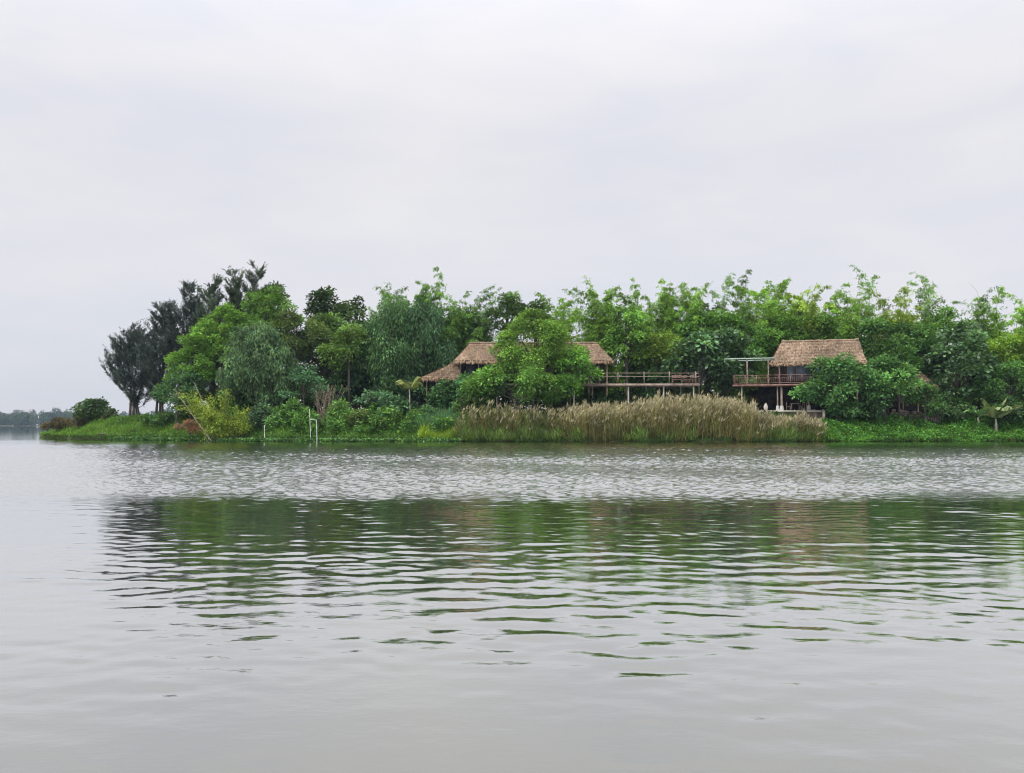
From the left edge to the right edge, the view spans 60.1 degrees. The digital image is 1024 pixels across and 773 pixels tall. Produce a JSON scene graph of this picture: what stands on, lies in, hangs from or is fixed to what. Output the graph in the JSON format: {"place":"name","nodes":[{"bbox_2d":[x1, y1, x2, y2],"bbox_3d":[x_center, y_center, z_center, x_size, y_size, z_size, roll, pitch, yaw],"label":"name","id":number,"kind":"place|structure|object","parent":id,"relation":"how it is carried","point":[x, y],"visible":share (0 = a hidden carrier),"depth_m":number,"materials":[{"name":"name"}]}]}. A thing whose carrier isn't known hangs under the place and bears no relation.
{"place":"outdoors","nodes":[
{"label":"outdoors","id":0,"kind":"place"},
{"bbox_2d":[0,425,39,425],"bbox_3d":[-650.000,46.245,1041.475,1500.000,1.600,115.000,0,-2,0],"label":"bank","id":1,"kind":"structure","parent":0,"point":[20,425],"depth_m":996.89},
{"bbox_2d":[0,406,180,425],"bbox_3d":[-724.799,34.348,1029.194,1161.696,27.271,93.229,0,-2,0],"label":"wood","id":2,"kind":"object","parent":1,"relation":"on","point":[18,418],"visible":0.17,"depth_m":1003.11,"materials":[{"name":"green plant"}]},
{"bbox_2d":[0,426,1023,772],"bbox_3d":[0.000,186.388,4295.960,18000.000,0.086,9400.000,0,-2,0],"label":"water","id":3,"kind":"structure","parent":0,"point":[510,606],"depth_m":8.06,"materials":[{"name":"grey liquid"}]},
{"bbox_2d":[106,431,460,441],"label":"floating plants","id":4,"kind":"object","parent":3,"relation":"on","point":[252,438],"visible":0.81,"depth_m":86.29,"materials":[{"name":"green plant"}]},
{"bbox_2d":[451,422,832,441],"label":"reed shoots","id":5,"kind":"object","parent":3,"relation":"on","point":[548,435],"visible":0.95,"depth_m":84.84,"materials":[{"name":"green plant"}]},
{"bbox_2d":[559,389,827,441],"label":"reeds","id":6,"kind":"object","parent":3,"relation":"in","point":[716,417],"visible":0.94,"depth_m":85.26,"materials":[{"name":"beige plant"}]},
{"bbox_2d":[0,0,1023,424],"label":"sky","id":7,"kind":"structure","parent":0,"point":[527,147],"materials":[{"name":"white"}]},
{"bbox_2d":[40,420,1023,441],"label":"ground","id":8,"kind":"structure","parent":0,"point":[612,440],"depth_m":85.82,"materials":[{"name":"green plant"}]},
{"bbox_2d":[69,396,113,422],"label":"bushy tree","id":9,"kind":"object","parent":8,"relation":"on","point":[95,409],"visible":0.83,"depth_m":109.24,"materials":[{"name":"green plant"}]},
{"bbox_2d":[99,319,159,416],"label":"casuarina tree","id":10,"kind":"object","parent":8,"relation":"on","point":[122,348],"visible":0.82,"depth_m":103.16,"materials":[{"name":"green plant"}]},
{"bbox_2d":[137,410,175,429],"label":"leafy shrub","id":11,"kind":"object","parent":8,"relation":"on","point":[160,418],"visible":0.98,"depth_m":96.74,"materials":[{"name":"green plant"}]},
{"bbox_2d":[135,298,185,413],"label":"casuarina tree","id":12,"kind":"object","parent":8,"relation":"on","point":[155,377],"visible":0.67,"depth_m":102.64,"materials":[{"name":"green plant"}]},
{"bbox_2d":[149,370,207,431],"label":"broadleaf tree","id":13,"kind":"object","parent":8,"relation":"on","point":[165,388],"visible":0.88,"depth_m":93.88,"materials":[{"name":"green plant"}]},
{"bbox_2d":[164,279,209,411],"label":"casuarina tree","id":14,"kind":"object","parent":8,"relation":"on","point":[192,315],"visible":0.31,"depth_m":102.58,"materials":[{"name":"green plant"}]},
{"bbox_2d":[163,332,222,418],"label":"broadleaf tree","id":15,"kind":"object","parent":8,"relation":"on","point":[207,372],"visible":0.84,"depth_m":95.39,"materials":[{"name":"green plant"}]},
{"bbox_2d":[193,273,231,412],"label":"casuarina tree","id":16,"kind":"object","parent":8,"relation":"on","point":[211,301],"visible":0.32,"depth_m":102.91,"materials":[{"name":"green plant"}]},
{"bbox_2d":[174,388,252,440],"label":"young bamboo","id":17,"kind":"object","parent":8,"relation":"on","point":[220,425],"visible":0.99,"depth_m":87.73,"materials":[{"name":"green plant"}]},
{"bbox_2d":[183,302,255,409],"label":"broadleaf tree","id":18,"kind":"object","parent":8,"relation":"on","point":[227,315],"visible":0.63,"depth_m":96.28,"materials":[{"name":"green plant"}]},
{"bbox_2d":[217,265,246,383],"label":"casuarina tree","id":19,"kind":"object","parent":8,"relation":"on","point":[235,294],"visible":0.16,"depth_m":103.84,"materials":[{"name":"green plant"}]},
{"bbox_2d":[39,413,426,437],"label":"grass","id":20,"kind":"structure","parent":8,"relation":"on","point":[92,427],"depth_m":97.44,"materials":[{"name":"green plant"}]},
{"bbox_2d":[211,382,257,410],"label":"understorey bush","id":21,"kind":"object","parent":8,"relation":"on","point":[246,403],"visible":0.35,"depth_m":94.93,"materials":[{"name":"green plant"}]},
{"bbox_2d":[240,261,275,399],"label":"casuarina tree","id":22,"kind":"object","parent":8,"relation":"on","point":[255,279],"visible":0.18,"depth_m":103.99,"materials":[{"name":"green plant"}]},
{"bbox_2d":[245,400,270,428],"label":"leafy shrub","id":23,"kind":"object","parent":8,"relation":"on","point":[258,411],"visible":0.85,"depth_m":88.42,"materials":[{"name":"green plant"}]},
{"bbox_2d":[215,319,302,408],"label":"vine hung tree","id":24,"kind":"object","parent":8,"relation":"on","point":[265,341],"visible":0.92,"depth_m":92.28,"materials":[{"name":"green plant"}]},
{"bbox_2d":[230,285,305,392],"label":"broadleaf tree","id":25,"kind":"object","parent":8,"relation":"on","point":[258,298],"visible":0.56,"depth_m":97.44,"materials":[{"name":"green plant"}]},
{"bbox_2d":[270,397,319,428],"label":"leafy shrub","id":26,"kind":"object","parent":8,"relation":"on","point":[290,404],"visible":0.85,"depth_m":88.20,"materials":[{"name":"green plant"}]},
{"bbox_2d":[264,308,332,411],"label":"broadleaf tree","id":27,"kind":"object","parent":8,"relation":"on","point":[309,344],"visible":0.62,"depth_m":96.44,"materials":[{"name":"green plant"}]},
{"bbox_2d":[277,363,329,405],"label":"tree","id":28,"kind":"object","parent":8,"relation":"on","point":[302,374],"visible":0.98,"depth_m":90.90,"materials":[{"name":"green plant"}]},
{"bbox_2d":[289,311,360,406],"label":"broadleaf tree","id":29,"kind":"object","parent":8,"relation":"on","point":[330,320],"visible":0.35,"depth_m":98.53,"materials":[{"name":"green plant"}]},
{"bbox_2d":[303,285,352,390],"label":"emergent tree","id":30,"kind":"object","parent":8,"relation":"on","point":[315,305],"visible":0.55,"depth_m":103.80,"materials":[{"name":"green plant"}]},
{"bbox_2d":[307,374,354,408],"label":"understorey bush","id":31,"kind":"object","parent":8,"relation":"on","point":[310,399],"visible":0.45,"depth_m":94.35,"materials":[{"name":"green plant"}]},
{"bbox_2d":[319,397,360,424],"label":"leafy shrub","id":32,"kind":"object","parent":8,"relation":"on","point":[338,411],"visible":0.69,"depth_m":88.64,"materials":[{"name":"green plant"}]},
{"bbox_2d":[314,319,371,406],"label":"broadleaf tree","id":33,"kind":"object","parent":8,"relation":"on","point":[344,346],"visible":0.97,"depth_m":94.85,"materials":[{"name":"green plant"}]},
{"bbox_2d":[219,397,467,436],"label":"creepers","id":34,"kind":"object","parent":8,"relation":"on","point":[336,425],"visible":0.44,"depth_m":87.67,"materials":[{"name":"green plant"}]},
{"bbox_2d":[333,295,367,409],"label":"emergent tree","id":35,"kind":"object","parent":8,"relation":"on","point":[355,310],"visible":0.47,"depth_m":103.07,"materials":[{"name":"green plant"}]},
{"bbox_2d":[334,368,376,407],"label":"understorey bush","id":36,"kind":"object","parent":8,"relation":"on","point":[361,381],"visible":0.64,"depth_m":96.43,"materials":[{"name":"green plant"}]},
{"bbox_2d":[352,389,396,410],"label":"leafy shrub","id":37,"kind":"object","parent":8,"relation":"on","point":[371,397],"visible":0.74,"depth_m":90.78,"materials":[{"name":"green plant"}]},
{"bbox_2d":[365,407,408,430],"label":"leafy shrub","id":38,"kind":"object","parent":8,"relation":"on","point":[395,413],"visible":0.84,"depth_m":88.20,"materials":[{"name":"green plant"}]},
{"bbox_2d":[351,294,424,399],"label":"vine hung tree","id":39,"kind":"object","parent":8,"relation":"on","point":[388,324],"visible":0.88,"depth_m":95.56,"materials":[{"name":"green plant"}]},
{"bbox_2d":[364,378,414,399],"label":"understorey bush","id":40,"kind":"object","parent":8,"relation":"on","point":[395,389],"visible":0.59,"depth_m":94.15,"materials":[{"name":"green plant"}]},
{"bbox_2d":[390,299,457,405],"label":"vine hung tree","id":41,"kind":"object","parent":8,"relation":"on","point":[428,323],"visible":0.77,"depth_m":97.23,"materials":[{"name":"green plant"}]},
{"bbox_2d":[412,406,460,430],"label":"bush","id":42,"kind":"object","parent":8,"relation":"on","point":[441,412],"depth_m":88.05,"materials":[{"name":"green plant"}]},
{"bbox_2d":[421,363,460,409],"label":"thatched hut","id":43,"kind":"object","parent":8,"relation":"on","point":[451,371],"visible":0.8,"depth_m":94.40,"materials":[{"name":"brown plant"}]},
{"bbox_2d":[424,378,459,410],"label":"leafy shrub","id":44,"kind":"object","parent":8,"relation":"on","point":[439,400],"visible":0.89,"depth_m":90.56,"materials":[{"name":"green plant"}]},
{"bbox_2d":[416,420,477,439],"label":"grass","id":45,"kind":"structure","parent":8,"relation":"on","point":[423,432],"depth_m":85.78,"materials":[{"name":"green plant"}]},
{"bbox_2d":[433,305,492,350],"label":"broadleaf tree","id":46,"kind":"object","parent":8,"relation":"on","point":[448,332],"visible":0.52,"depth_m":100.26,"materials":[{"name":"green plant"}]},
{"bbox_2d":[435,291,491,406],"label":"bamboo clump","id":47,"kind":"object","parent":8,"relation":"on","point":[469,338],"visible":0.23,"depth_m":100.52,"materials":[{"name":"green plant"}]},
{"bbox_2d":[452,370,511,407],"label":"leafy shrub","id":48,"kind":"object","parent":8,"relation":"on","point":[462,377],"visible":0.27,"depth_m":90.89,"materials":[{"name":"green plant"}]},
{"bbox_2d":[465,284,501,409],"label":"bamboo clump","id":49,"kind":"object","parent":8,"relation":"on","point":[483,312],"visible":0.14,"depth_m":102.87,"materials":[{"name":"green plant"}]},
{"bbox_2d":[485,291,528,409],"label":"broadleaf tree","id":50,"kind":"object","parent":8,"relation":"on","point":[510,305],"visible":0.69,"depth_m":101.82,"materials":[{"name":"green plant"}]},
{"bbox_2d":[451,398,579,440],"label":"reeds","id":51,"kind":"object","parent":8,"relation":"on","point":[503,417],"visible":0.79,"depth_m":85.82,"materials":[{"name":"beige plant"}]},
{"bbox_2d":[457,362,575,409],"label":"leafy shrub","id":52,"kind":"object","parent":8,"relation":"on","point":[489,375],"visible":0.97,"depth_m":87.96,"materials":[{"name":"green plant"}]},
{"bbox_2d":[452,342,613,410],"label":"thatched house","id":53,"kind":"structure","parent":8,"relation":"on","point":[471,357],"depth_m":97.14,"materials":[{"name":"brown wood"}]},
{"bbox_2d":[487,307,591,412],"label":"round tree","id":54,"kind":"object","parent":8,"relation":"on","point":[552,334],"visible":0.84,"depth_m":90.46,"materials":[{"name":"green plant"}]},
{"bbox_2d":[534,292,579,411],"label":"bamboo clump","id":55,"kind":"object","parent":8,"relation":"on","point":[570,315],"visible":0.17,"depth_m":101.75,"materials":[{"name":"green plant"}]},
{"bbox_2d":[544,348,603,406],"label":"tree","id":56,"kind":"object","parent":8,"relation":"on","point":[576,381],"visible":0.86,"depth_m":89.67,"materials":[{"name":"green plant"}]},
{"bbox_2d":[562,275,599,408],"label":"bamboo clump","id":57,"kind":"object","parent":8,"relation":"on","point":[585,393],"visible":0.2,"depth_m":104.10,"materials":[{"name":"green plant"}]},
{"bbox_2d":[572,284,622,402],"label":"bamboo clump","id":58,"kind":"object","parent":8,"relation":"on","point":[595,325],"visible":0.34,"depth_m":100.79,"materials":[{"name":"green plant"}]},
{"bbox_2d":[215,358,1014,416],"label":"thicket foliage","id":59,"kind":"object","parent":8,"relation":"on","point":[502,401],"visible":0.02,"depth_m":108.79,"materials":[{"name":"green plant"}]},
{"bbox_2d":[598,301,653,399],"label":"broadleaf tree","id":60,"kind":"object","parent":8,"relation":"on","point":[635,314],"visible":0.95,"depth_m":97.96,"materials":[{"name":"green plant"}]},
{"bbox_2d":[573,372,699,405],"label":"wooden deck","id":61,"kind":"structure","parent":8,"relation":"on","point":[645,385],"depth_m":91.16,"materials":[{"name":"brown wood"}]},
{"bbox_2d":[612,277,669,399],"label":"bamboo clump","id":62,"kind":"object","parent":8,"relation":"on","point":[650,321],"visible":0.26,"depth_m":101.60,"materials":[{"name":"green plant"}]},
{"bbox_2d":[619,339,665,397],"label":"understorey tree","id":63,"kind":"object","parent":8,"relation":"on","point":[636,371],"visible":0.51,"depth_m":99.36,"materials":[{"name":"green plant"}]},
{"bbox_2d":[621,330,689,395],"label":"broadleaf tree","id":64,"kind":"object","parent":8,"relation":"on","point":[663,339],"visible":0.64,"depth_m":97.70,"materials":[{"name":"green plant"}]},
{"bbox_2d":[645,360,686,391],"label":"understorey bush","id":65,"kind":"object","parent":8,"relation":"on","point":[662,372],"visible":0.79,"depth_m":96.51,"materials":[{"name":"green plant"}]},
{"bbox_2d":[642,278,698,395],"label":"bamboo clump","id":66,"kind":"object","parent":8,"relation":"on","point":[663,322],"visible":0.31,"depth_m":102.45,"materials":[{"name":"green plant"}]},
{"bbox_2d":[660,281,712,398],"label":"bamboo clump","id":67,"kind":"object","parent":8,"relation":"on","point":[693,304],"visible":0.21,"depth_m":101.64,"materials":[{"name":"green plant"}]},
{"bbox_2d":[670,310,719,394],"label":"understorey tree","id":68,"kind":"object","parent":8,"relation":"on","point":[684,327],"visible":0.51,"depth_m":100.70,"materials":[{"name":"green plant"}]},
{"bbox_2d":[660,325,736,405],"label":"leaf tree","id":69,"kind":"object","parent":8,"relation":"on","point":[720,361],"visible":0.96,"depth_m":95.94,"materials":[{"name":"green plant"}]},
{"bbox_2d":[699,308,744,401],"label":"understorey tree","id":70,"kind":"object","parent":8,"relation":"on","point":[720,319],"visible":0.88,"depth_m":101.01,"materials":[{"name":"green plant"}]},
{"bbox_2d":[690,324,763,399],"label":"leaf tree","id":71,"kind":"object","parent":8,"relation":"on","point":[733,333],"visible":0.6,"depth_m":96.82,"materials":[{"name":"green plant"}]},
{"bbox_2d":[709,270,751,400],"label":"bamboo clump","id":72,"kind":"object","parent":8,"relation":"on","point":[723,303],"visible":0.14,"depth_m":103.45,"materials":[{"name":"green plant"}]},
{"bbox_2d":[719,280,780,403],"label":"bamboo clump","id":73,"kind":"object","parent":8,"relation":"on","point":[757,368],"visible":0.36,"depth_m":102.07,"materials":[{"name":"green plant"}]},
{"bbox_2d":[724,319,778,384],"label":"broadleaf tree","id":74,"kind":"object","parent":8,"relation":"on","point":[754,331],"visible":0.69,"depth_m":99.76,"materials":[{"name":"green plant"}]},
{"bbox_2d":[735,278,810,410],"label":"bamboo clump","id":75,"kind":"object","parent":8,"relation":"on","point":[779,289],"visible":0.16,"depth_m":103.31,"materials":[{"name":"green plant"}]},
{"bbox_2d":[757,410,824,420],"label":"terrace wall","id":76,"kind":"structure","parent":8,"relation":"on","point":[816,413],"depth_m":90.66,"materials":[{"name":"paint"}]},
{"bbox_2d":[725,338,891,409],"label":"stilt house","id":77,"kind":"structure","parent":76,"relation":"on","point":[788,363],"depth_m":93.30,"materials":[{"name":"brown wood"}]},
{"bbox_2d":[756,312,842,352],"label":"broadleaf tree","id":78,"kind":"object","parent":8,"relation":"on","point":[829,321],"visible":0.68,"depth_m":100.17,"materials":[{"name":"green plant"}]},
{"bbox_2d":[774,283,834,339],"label":"bamboo clump","id":79,"kind":"object","parent":8,"relation":"on","point":[811,308],"visible":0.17,"depth_m":101.64,"materials":[{"name":"green plant"}]},
{"bbox_2d":[797,351,873,421],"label":"broadleaf tree","id":80,"kind":"object","parent":8,"relation":"on","point":[848,370],"visible":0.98,"depth_m":89.43,"materials":[{"name":"green plant"}]},
{"bbox_2d":[823,398,869,420],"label":"leafy shrub","id":81,"kind":"object","parent":8,"relation":"on","point":[847,408],"visible":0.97,"depth_m":89.43,"materials":[{"name":"green plant"}]},
{"bbox_2d":[827,290,868,368],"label":"bamboo clump","id":82,"kind":"object","parent":8,"relation":"on","point":[848,324],"visible":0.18,"depth_m":100.81,"materials":[{"name":"green plant"}]},
{"bbox_2d":[836,265,893,376],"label":"bamboo clump","id":83,"kind":"object","parent":8,"relation":"on","point":[868,306],"visible":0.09,"depth_m":105.37,"materials":[{"name":"green plant"}]},
{"bbox_2d":[850,316,915,377],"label":"broadleaf tree","id":84,"kind":"object","parent":8,"relation":"on","point":[871,328],"visible":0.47,"depth_m":96.53,"materials":[{"name":"green plant"}]},
{"bbox_2d":[852,353,920,421],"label":"broadleaf tree","id":85,"kind":"object","parent":8,"relation":"on","point":[868,381],"visible":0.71,"depth_m":90.37,"materials":[{"name":"green plant"}]},
{"bbox_2d":[857,286,917,376],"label":"bamboo clump","id":86,"kind":"object","parent":8,"relation":"on","point":[890,313],"visible":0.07,"depth_m":101.33,"materials":[{"name":"green plant"}]},
{"bbox_2d":[870,338,924,375],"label":"understorey tree","id":87,"kind":"object","parent":8,"relation":"on","point":[907,349],"visible":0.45,"depth_m":95.22,"materials":[{"name":"green plant"}]},
{"bbox_2d":[869,360,926,420],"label":"leafy shrub","id":88,"kind":"object","parent":8,"relation":"on","point":[889,386],"visible":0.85,"depth_m":90.08,"materials":[{"name":"green plant"}]},
{"bbox_2d":[882,289,937,397],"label":"bamboo clump","id":89,"kind":"object","parent":8,"relation":"on","point":[912,319],"visible":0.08,"depth_m":101.73,"materials":[{"name":"green plant"}]},
{"bbox_2d":[886,371,940,414],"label":"thatched hut","id":90,"kind":"object","parent":8,"relation":"on","point":[912,407],"visible":0.2,"depth_m":94.59,"materials":[{"name":"brown wood"}]},
{"bbox_2d":[883,321,945,361],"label":"broadleaf tree","id":91,"kind":"object","parent":8,"relation":"on","point":[923,335],"visible":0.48,"depth_m":96.89,"materials":[{"name":"green plant"}]},
{"bbox_2d":[807,413,1023,441],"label":"creeping plants","id":92,"kind":"object","parent":8,"relation":"on","point":[932,430],"visible":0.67,"depth_m":89.11,"materials":[{"name":"green plant"}]},
{"bbox_2d":[906,382,943,423],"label":"leafy shrub","id":93,"kind":"object","parent":8,"relation":"on","point":[925,405],"visible":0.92,"depth_m":90.73,"materials":[{"name":"green plant"}]},
{"bbox_2d":[906,272,965,399],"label":"bamboo clump","id":94,"kind":"object","parent":8,"relation":"on","point":[928,303],"visible":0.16,"depth_m":105.38,"materials":[{"name":"green plant"}]},
{"bbox_2d":[922,305,976,397],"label":"understorey tree","id":95,"kind":"object","parent":8,"relation":"on","point":[942,318],"visible":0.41,"depth_m":99.91,"materials":[{"name":"green plant"}]},
{"bbox_2d":[919,318,1002,417],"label":"leaf tree","id":96,"kind":"object","parent":8,"relation":"on","point":[968,340],"visible":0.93,"depth_m":93.10,"materials":[{"name":"green plant"}]},
{"bbox_2d":[952,286,999,416],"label":"bamboo clump","id":97,"kind":"object","parent":8,"relation":"on","point":[977,319],"visible":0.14,"depth_m":102.01,"materials":[{"name":"green plant"}]},
{"bbox_2d":[967,285,1014,415],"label":"bamboo clump","id":98,"kind":"object","parent":8,"relation":"on","point":[995,326],"visible":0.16,"depth_m":101.35,"materials":[{"name":"green plant"}]},
{"bbox_2d":[971,360,1023,416],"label":"broadleaf tree","id":99,"kind":"object","parent":8,"relation":"on","point":[999,371],"visible":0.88,"depth_m":92.61,"materials":[{"name":"green plant"}]},
{"bbox_2d":[980,396,1021,430],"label":"banana plant","id":100,"kind":"object","parent":8,"relation":"on","point":[994,412],"visible":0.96,"depth_m":90.11,"materials":[{"name":"green plant"}]},
{"bbox_2d":[983,331,1023,420],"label":"broadleaf tree","id":101,"kind":"object","parent":8,"relation":"on","point":[1013,350],"visible":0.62,"depth_m":94.29,"materials":[{"name":"green plant"}]},
{"bbox_2d":[988,293,1023,401],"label":"bamboo clump","id":102,"kind":"object","parent":8,"relation":"on","point":[1019,316],"visible":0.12,"depth_m":102.77,"materials":[{"name":"green plant"}]},
{"bbox_2d":[989,392,1023,425],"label":"leafy shrub","id":103,"kind":"object","parent":8,"relation":"on","point":[1002,397],"visible":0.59,"depth_m":91.33,"materials":[{"name":"green plant"}]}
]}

